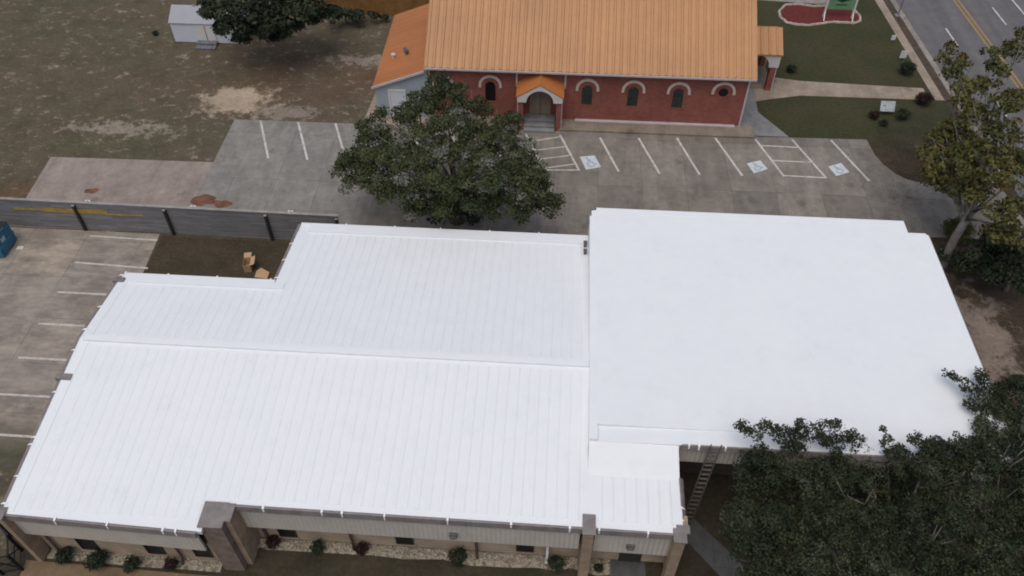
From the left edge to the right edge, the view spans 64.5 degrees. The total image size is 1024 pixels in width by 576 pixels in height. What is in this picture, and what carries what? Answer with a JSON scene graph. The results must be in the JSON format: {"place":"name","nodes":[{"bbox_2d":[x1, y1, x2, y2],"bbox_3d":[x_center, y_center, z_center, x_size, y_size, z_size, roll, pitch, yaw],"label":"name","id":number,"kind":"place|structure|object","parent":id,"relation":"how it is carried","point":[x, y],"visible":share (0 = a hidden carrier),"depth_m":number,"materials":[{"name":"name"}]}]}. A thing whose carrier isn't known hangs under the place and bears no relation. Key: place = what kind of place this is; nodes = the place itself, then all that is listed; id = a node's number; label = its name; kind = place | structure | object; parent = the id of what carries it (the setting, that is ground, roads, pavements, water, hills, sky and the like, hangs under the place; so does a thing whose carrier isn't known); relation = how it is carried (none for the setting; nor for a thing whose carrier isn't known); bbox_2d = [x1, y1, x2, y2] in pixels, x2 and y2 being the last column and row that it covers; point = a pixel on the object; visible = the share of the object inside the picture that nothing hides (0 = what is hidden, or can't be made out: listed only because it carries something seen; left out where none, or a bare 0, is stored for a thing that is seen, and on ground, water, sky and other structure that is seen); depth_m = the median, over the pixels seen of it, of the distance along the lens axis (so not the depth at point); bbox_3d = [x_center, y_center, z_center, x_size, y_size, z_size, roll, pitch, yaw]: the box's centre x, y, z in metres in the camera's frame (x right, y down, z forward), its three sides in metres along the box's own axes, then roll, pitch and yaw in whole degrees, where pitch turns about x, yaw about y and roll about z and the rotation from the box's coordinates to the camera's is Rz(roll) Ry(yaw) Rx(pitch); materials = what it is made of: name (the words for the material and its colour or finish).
{"place":"outdoors","nodes":[
{"label":"outdoors","id":0,"kind":"place"},
{"bbox_2d":[20,560,204,575],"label":"path","id":1,"kind":"structure","parent":0,"point":[34,568],"depth_m":35.02,"materials":[{"name":"beige concrete"}]},
{"bbox_2d":[9,157,216,231],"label":"driveway","id":2,"kind":"structure","parent":0,"point":[158,182],"depth_m":52.80,"materials":[{"name":"concrete"}]},
{"bbox_2d":[162,556,178,570],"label":"round shrub","id":3,"kind":"object","parent":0,"point":[170,563],"visible":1,"depth_m":34.85,"materials":[{"name":"red plant"}]},
{"bbox_2d":[0,0,1023,575],"bbox_3d":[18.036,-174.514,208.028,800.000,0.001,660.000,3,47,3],"label":"ground","id":4,"kind":"structure","parent":0,"point":[102,78],"depth_m":57.61,"materials":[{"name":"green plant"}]},
{"bbox_2d":[0,523,23,575],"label":"iron gate","id":5,"kind":"structure","parent":4,"relation":"on","point":[8,535],"depth_m":34.80,"materials":[{"name":"black metal"}]},
{"bbox_2d":[0,227,159,468],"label":"parking lot","id":6,"kind":"structure","parent":4,"relation":"on","point":[56,285],"depth_m":45.63,"materials":[{"name":"concrete"}]},
{"bbox_2d":[0,221,16,256],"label":"dumpster","id":7,"kind":"object","parent":6,"relation":"on","point":[8,238],"visible":1,"depth_m":47.98,"materials":[{"name":"blue paint"}]},
{"bbox_2d":[121,554,142,573],"bbox_3d":[-16.387,11.897,34.922,0.845,0.639,0.810,3,47,3],"label":"round shrub","id":8,"kind":"object","parent":4,"relation":"on","point":[130,563],"visible":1,"depth_m":34.82,"materials":[{"name":"green plant"}]},
{"bbox_2d":[46,549,221,571],"bbox_3d":[-16.473,11.865,35.367,7.800,0.001,0.600,3,47,3],"label":"stone bed","id":9,"kind":"object","parent":4,"relation":"on","point":[184,567],"visible":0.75,"depth_m":35.29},
{"bbox_2d":[53,545,76,565],"bbox_3d":[-19.417,11.575,35.188,0.912,0.691,0.970,3,47,3],"label":"round shrub","id":10,"kind":"object","parent":9,"relation":"on","point":[62,553],"visible":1,"depth_m":35.07,"materials":[{"name":"green plant"}]},
{"bbox_2d":[81,548,109,570],"bbox_3d":[-17.981,11.733,34.962,1.111,0.804,1.070,3,47,3],"label":"round shrub","id":11,"kind":"object","parent":9,"relation":"on","point":[95,559],"visible":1,"depth_m":34.82,"materials":[{"name":"green plant"}]},
{"bbox_2d":[0,197,338,240],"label":"board fence","id":12,"kind":"object","parent":4,"relation":"on","point":[85,215],"visible":0.97,"depth_m":48.55,"materials":[{"name":"grey wood"}]},
{"bbox_2d":[195,40,217,49],"bbox_3d":[-24.081,-19.139,63.922,1.600,0.300,0.900,3,47,3],"label":"wooden step","id":13,"kind":"object","parent":4,"relation":"on","point":[206,45],"visible":1,"depth_m":63.85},
{"bbox_2d":[168,4,247,43],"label":"storage shed","id":14,"kind":"structure","parent":4,"relation":"on","point":[187,23],"depth_m":63.51,"materials":[{"name":"white metal"}]},
{"bbox_2d":[195,25,216,40],"bbox_3d":[-24.047,-19.999,63.765,1.400,1.500,0.090,3,47,3],"label":"door","id":15,"kind":"structure","parent":14,"relation":"in","point":[204,32],"depth_m":63.70,"materials":[{"name":"white paint"}]},
{"bbox_2d":[243,252,254,272],"bbox_3d":[-15.274,-1.517,47.327,0.680,0.650,1.040,-5,47,-4],"label":"cardboard box","id":16,"kind":"object","parent":4,"relation":"on","point":[248,261],"visible":1,"depth_m":47.23,"materials":[{"name":"brown cardboard"}]},
{"bbox_2d":[255,268,268,278],"bbox_3d":[-14.467,-0.862,46.964,0.780,0.290,0.530,7,48,7],"label":"cardboard sheet","id":17,"kind":"object","parent":4,"relation":"on","point":[262,273],"visible":1,"depth_m":46.97,"materials":[{"name":"brown cardboard"}]},
{"bbox_2d":[193,0,339,45],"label":"dense tree","id":18,"kind":"object","parent":4,"relation":"on","point":[279,12],"visible":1,"depth_m":57.99,"materials":[{"name":"green plant"}]},
{"bbox_2d":[192,119,384,224],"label":"parking lot","id":19,"kind":"structure","parent":4,"relation":"on","point":[269,165],"depth_m":53.55,"materials":[{"name":"grey concrete"}]},
{"bbox_2d":[329,5,389,24],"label":"dark shrub","id":20,"kind":"object","parent":4,"relation":"on","point":[350,13],"visible":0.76,"depth_m":65.36,"materials":[{"name":"green plant"}]},
{"bbox_2d":[294,0,428,14],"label":"cedar fence","id":21,"kind":"object","parent":4,"relation":"on","point":[384,7],"visible":0.26,"depth_m":66.75,"materials":[{"name":"brown wood"}]},
{"bbox_2d":[364,93,428,125],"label":"walkway","id":22,"kind":"structure","parent":4,"relation":"on","point":[373,104],"depth_m":57.57,"materials":[{"name":"concrete"}]},
{"bbox_2d":[259,538,609,575],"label":"stone bed","id":23,"kind":"object","parent":4,"relation":"on","point":[506,564],"visible":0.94,"depth_m":35.46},
{"bbox_2d":[265,534,280,549],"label":"round shrub","id":24,"kind":"object","parent":23,"relation":"on","point":[272,541],"visible":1,"depth_m":35.55,"materials":[{"name":"red plant"}]},
{"bbox_2d":[309,538,324,554],"bbox_3d":[-8.524,11.312,35.504,0.715,0.558,0.789,3,47,3],"label":"round shrub","id":25,"kind":"object","parent":23,"relation":"on","point":[317,548],"visible":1,"depth_m":35.37,"materials":[{"name":"green plant"}]},
{"bbox_2d":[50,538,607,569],"bbox_3d":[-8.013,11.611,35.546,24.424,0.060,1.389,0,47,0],"label":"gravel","id":26,"kind":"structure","parent":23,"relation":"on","point":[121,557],"depth_m":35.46,"materials":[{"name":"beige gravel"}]},
{"bbox_2d":[354,541,369,555],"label":"round shrub","id":27,"kind":"object","parent":23,"relation":"on","point":[361,548],"visible":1,"depth_m":35.34,"materials":[{"name":"red plant"}]},
{"bbox_2d":[447,545,466,566],"bbox_3d":[-2.340,11.608,35.084,0.858,0.758,0.954,-24,52,-21],"label":"round shrub","id":28,"kind":"object","parent":23,"relation":"on","point":[458,556],"visible":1,"depth_m":34.91,"materials":[{"name":"green plant"}]},
{"bbox_2d":[546,555,566,572],"bbox_3d":[1.894,11.879,34.914,0.839,0.627,0.843,-28,53,-24],"label":"round shrub","id":29,"kind":"object","parent":23,"relation":"on","point":[558,563],"visible":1,"depth_m":34.75,"materials":[{"name":"green plant"}]},
{"bbox_2d":[594,563,603,572],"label":"round shrub","id":30,"kind":"object","parent":23,"relation":"on","point":[598,568],"visible":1,"depth_m":34.86,"materials":[{"name":"green plant"}]},
{"bbox_2d":[0,207,1018,575],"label":"commercial building","id":31,"kind":"structure","parent":4,"relation":"on","point":[602,383],"depth_m":35.89,"materials":[{"name":"white metal"}]},
{"bbox_2d":[73,538,101,551],"bbox_3d":[-18.355,10.962,34.916,0.880,1.480,0.120,3,47,3],"label":"window","id":32,"kind":"structure","parent":31,"relation":"in","point":[86,545],"depth_m":35.13,"materials":[{"name":"black glass"}]},
{"bbox_2d":[143,545,167,555],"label":"window","id":33,"kind":"structure","parent":31,"relation":"in","point":[152,550],"depth_m":35.08,"materials":[{"name":"black glass"}]},
{"bbox_2d":[192,545,215,558],"bbox_3d":[-13.316,11.205,34.683,0.880,1.480,0.120,3,47,3],"label":"window","id":34,"kind":"structure","parent":31,"relation":"in","point":[200,554],"depth_m":35.01,"materials":[{"name":"black glass"}]},
{"bbox_2d":[277,529,298,538],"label":"window","id":35,"kind":"structure","parent":31,"relation":"in","point":[286,534],"depth_m":35.64,"materials":[{"name":"black glass"}]},
{"bbox_2d":[395,537,415,546],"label":"window","id":36,"kind":"structure","parent":31,"relation":"in","point":[400,541],"depth_m":35.43,"materials":[{"name":"black glass"}]},
{"bbox_2d":[515,545,534,553],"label":"window","id":37,"kind":"structure","parent":31,"relation":"in","point":[523,549],"depth_m":35.20,"materials":[{"name":"black glass"}]},
{"bbox_2d":[618,553,641,561],"bbox_3d":[5.096,11.181,34.573,0.950,2.030,0.080,3,47,3],"label":"door","id":38,"kind":"structure","parent":31,"relation":"in","point":[631,557],"depth_m":34.99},
{"bbox_2d":[429,114,753,138],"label":"walkway","id":39,"kind":"structure","parent":4,"relation":"on","point":[573,125],"depth_m":56.33,"materials":[{"name":"concrete"}]},
{"bbox_2d":[575,119,733,126],"bbox_3d":[9.950,-11.554,56.782,11.100,0.058,0.248,3,47,3],"label":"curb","id":40,"kind":"object","parent":39,"relation":"on","point":[657,123],"visible":1,"depth_m":56.77,"materials":[{"name":"white concrete"}]},
{"bbox_2d":[357,125,1023,239],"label":"parking lot","id":41,"kind":"structure","parent":4,"relation":"on","point":[589,171],"depth_m":52.60,"materials":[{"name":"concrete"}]},
{"bbox_2d":[328,69,569,225],"bbox_3d":[-3.438,-7.117,47.421,14.152,8.460,10.992,27,53,23],"label":"oak tree","id":42,"kind":"object","parent":41,"relation":"on","point":[452,190],"visible":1,"depth_m":44.83,"materials":[{"name":"green plant"}]},
{"bbox_2d":[426,204,483,225],"bbox_3d":[-3.403,-4.077,49.102,3.268,1.763,1.834,-28,53,-24],"label":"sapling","id":43,"kind":"object","parent":41,"relation":"on","point":[475,217],"visible":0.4,"depth_m":49.05,"materials":[{"name":"green plant"}]},
{"bbox_2d":[772,56,1009,361],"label":"leaf litter","id":44,"kind":"object","parent":41,"relation":"on","point":[900,195],"visible":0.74,"depth_m":51.75,"materials":[{"name":"plant"}]},
{"bbox_2d":[717,365,1023,575],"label":"oak tree","id":45,"kind":"object","parent":4,"relation":"on","point":[933,541],"visible":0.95,"depth_m":30.92,"materials":[{"name":"green plant"}]},
{"bbox_2d":[879,118,888,125],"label":"lawn shrub","id":46,"kind":"object","parent":4,"relation":"on","point":[884,122],"visible":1,"depth_m":56.59,"materials":[{"name":"green plant"}]},
{"bbox_2d":[895,107,913,119],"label":"lawn shrub","id":47,"kind":"object","parent":4,"relation":"on","point":[904,113],"visible":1,"depth_m":56.98,"materials":[{"name":"green plant"}]},
{"bbox_2d":[889,0,1003,175],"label":"kerb","id":48,"kind":"structure","parent":4,"relation":"on","point":[923,49],"depth_m":63.23,"materials":[{"name":"concrete"}]},
{"bbox_2d":[939,214,977,243],"bbox_3d":[26.813,-3.442,48.550,2.279,1.660,2.065,3,47,3],"label":"lawn shrub","id":49,"kind":"object","parent":4,"relation":"on","point":[951,225],"visible":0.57,"depth_m":48.32,"materials":[{"name":"green plant"}]},
{"bbox_2d":[914,26,1023,271],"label":"thin tree","id":50,"kind":"object","parent":4,"relation":"on","point":[949,158],"visible":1,"depth_m":45.55,"materials":[{"name":"green plant"}]},
{"bbox_2d":[937,221,1023,294],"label":"dark tree","id":51,"kind":"object","parent":4,"relation":"on","point":[988,265],"visible":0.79,"depth_m":44.49,"materials":[{"name":"green plant"}]},
{"bbox_2d":[371,0,782,132],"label":"church","id":52,"kind":"structure","parent":0,"point":[542,65],"depth_m":54.66,"materials":[{"name":"orange metal"}]},
{"bbox_2d":[388,89,406,115],"bbox_3d":[-7.988,-12.966,56.867,1.240,2.180,0.100,3,47,3],"label":"annex door","id":53,"kind":"structure","parent":52,"relation":"in","point":[395,96],"depth_m":56.51,"materials":[{"name":"white"}]},
{"bbox_2d":[432,74,453,99],"bbox_3d":[-4.764,-13.855,55.872,1.600,2.120,0.100,3,47,3],"label":"window","id":54,"kind":"structure","parent":52,"relation":"in","point":[444,74],"depth_m":55.73,"materials":[{"name":"grey glass"}]},
{"bbox_2d":[479,75,501,101],"bbox_3d":[-1.491,-13.697,55.720,1.600,2.120,0.100,3,47,3],"label":"window","id":55,"kind":"structure","parent":52,"relation":"in","point":[490,87],"depth_m":55.70,"materials":[{"name":"black glass"}]},
{"bbox_2d":[576,78,598,104],"bbox_3d":[5.144,-13.377,55.413,1.600,2.120,0.100,3,47,3],"label":"window","id":56,"kind":"structure","parent":52,"relation":"in","point":[587,90],"depth_m":55.37,"materials":[{"name":"grey glass"}]},
{"bbox_2d":[622,80,644,106],"bbox_3d":[8.257,-13.227,55.269,1.600,2.120,0.100,3,47,3],"label":"window","id":57,"kind":"structure","parent":52,"relation":"in","point":[633,92],"depth_m":55.25,"materials":[{"name":"grey glass"}]},
{"bbox_2d":[667,82,690,108],"bbox_3d":[11.300,-13.081,55.128,1.600,2.120,0.100,3,47,3],"label":"window","id":58,"kind":"structure","parent":52,"relation":"in","point":[678,94],"depth_m":55.09,"materials":[{"name":"grey glass"}]},
{"bbox_2d":[711,82,735,97],"bbox_3d":[14.273,-13.325,54.572,1.600,1.220,0.100,3,47,3],"label":"round window","id":59,"kind":"structure","parent":52,"relation":"in","point":[723,92],"depth_m":54.58,"materials":[{"name":"beige brick"}]},
{"bbox_2d":[610,560,645,575],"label":"path","id":60,"kind":"structure","parent":0,"point":[623,568],"depth_m":35.09,"materials":[{"name":"concrete"}]},
{"bbox_2d":[687,518,751,575],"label":"path","id":61,"kind":"structure","parent":0,"point":[710,549],"depth_m":35.60,"materials":[{"name":"concrete"}]},
{"bbox_2d":[685,444,721,525],"bbox_3d":[8.074,8.530,34.774,0.416,5.346,1.271,26,52,22],"label":"ladder","id":62,"kind":"object","parent":61,"relation":"on","point":[702,483],"visible":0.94,"depth_m":34.59,"materials":[{"name":"metal"}]},
{"bbox_2d":[740,88,788,136],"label":"path","id":63,"kind":"structure","parent":0,"point":[756,120],"depth_m":57.19,"materials":[{"name":"grey concrete"}]},
{"bbox_2d":[766,0,826,3],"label":"path","id":64,"kind":"structure","parent":0,"point":[813,1],"depth_m":68.83,"materials":[{"name":"concrete"}]},
{"bbox_2d":[753,77,923,100],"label":"path","id":65,"kind":"structure","parent":0,"point":[782,88],"depth_m":59.77,"materials":[{"name":"concrete"}]},
{"bbox_2d":[756,0,934,138],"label":"lawn","id":66,"kind":"structure","parent":0,"point":[834,52],"depth_m":61.53,"materials":[{"name":"green plant"}]},
{"bbox_2d":[786,63,797,71],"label":"lawn shrub","id":67,"kind":"object","parent":66,"relation":"on","point":[791,67],"visible":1,"depth_m":61.06,"materials":[{"name":"green plant"}]},
{"bbox_2d":[781,5,858,23],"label":"mulch bed","id":68,"kind":"object","parent":66,"relation":"on","point":[800,14],"visible":0.83,"depth_m":67.33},
{"bbox_2d":[778,3,861,25],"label":"stone edging","id":69,"kind":"object","parent":68,"relation":"on","point":[811,24],"visible":0.8,"depth_m":66.46,"materials":[{"name":"beige stone"}]},
{"bbox_2d":[822,0,857,20],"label":"green sign","id":70,"kind":"object","parent":68,"relation":"on","point":[843,4],"visible":1,"depth_m":66.18,"materials":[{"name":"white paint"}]},
{"bbox_2d":[868,111,879,118],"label":"lawn shrub","id":71,"kind":"object","parent":66,"relation":"on","point":[875,114],"visible":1,"depth_m":57.10,"materials":[{"name":"red plant"}]},
{"bbox_2d":[880,101,896,113],"bbox_3d":[26.627,-12.757,57.481,1.100,0.950,0.480,3,47,3],"label":"monument sign","id":72,"kind":"object","parent":66,"relation":"on","point":[890,106],"visible":1,"depth_m":57.33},
{"bbox_2d":[899,51,907,60],"bbox_3d":[30.021,-17.810,62.223,0.495,0.855,0.040,3,47,3],"label":"yard sign","id":73,"kind":"object","parent":66,"relation":"on","point":[903,54],"visible":1,"depth_m":62.12,"materials":[{"name":"white paint"}]},
{"bbox_2d":[899,61,917,74],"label":"lawn shrub","id":74,"kind":"object","parent":66,"relation":"on","point":[907,68],"visible":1,"depth_m":60.65,"materials":[{"name":"green plant"}]},
{"bbox_2d":[913,91,934,104],"bbox_3d":[29.625,-13.640,58.217,1.430,1.064,1.327,-6,47,-6],"label":"lawn shrub","id":75,"kind":"object","parent":66,"relation":"on","point":[924,98],"visible":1,"depth_m":58.03,"materials":[{"name":"red plant"}]},
{"bbox_2d":[875,0,944,100],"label":"sidewalk","id":76,"kind":"structure","parent":0,"point":[920,68],"depth_m":63.42,"materials":[{"name":"concrete"}]},
{"bbox_2d":[883,0,996,175],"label":"verge","id":77,"kind":"structure","parent":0,"point":[926,65],"depth_m":62.55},
{"bbox_2d":[894,0,903,16],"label":"metal pole","id":78,"kind":"object","parent":77,"relation":"on","point":[896,15],"visible":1,"depth_m":66.92,"materials":[{"name":"metal"}]},
{"bbox_2d":[896,0,1023,195],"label":"road","id":79,"kind":"structure","parent":0,"point":[971,28],"depth_m":65.58,"materials":[{"name":"grey asphalt"}]}
]}

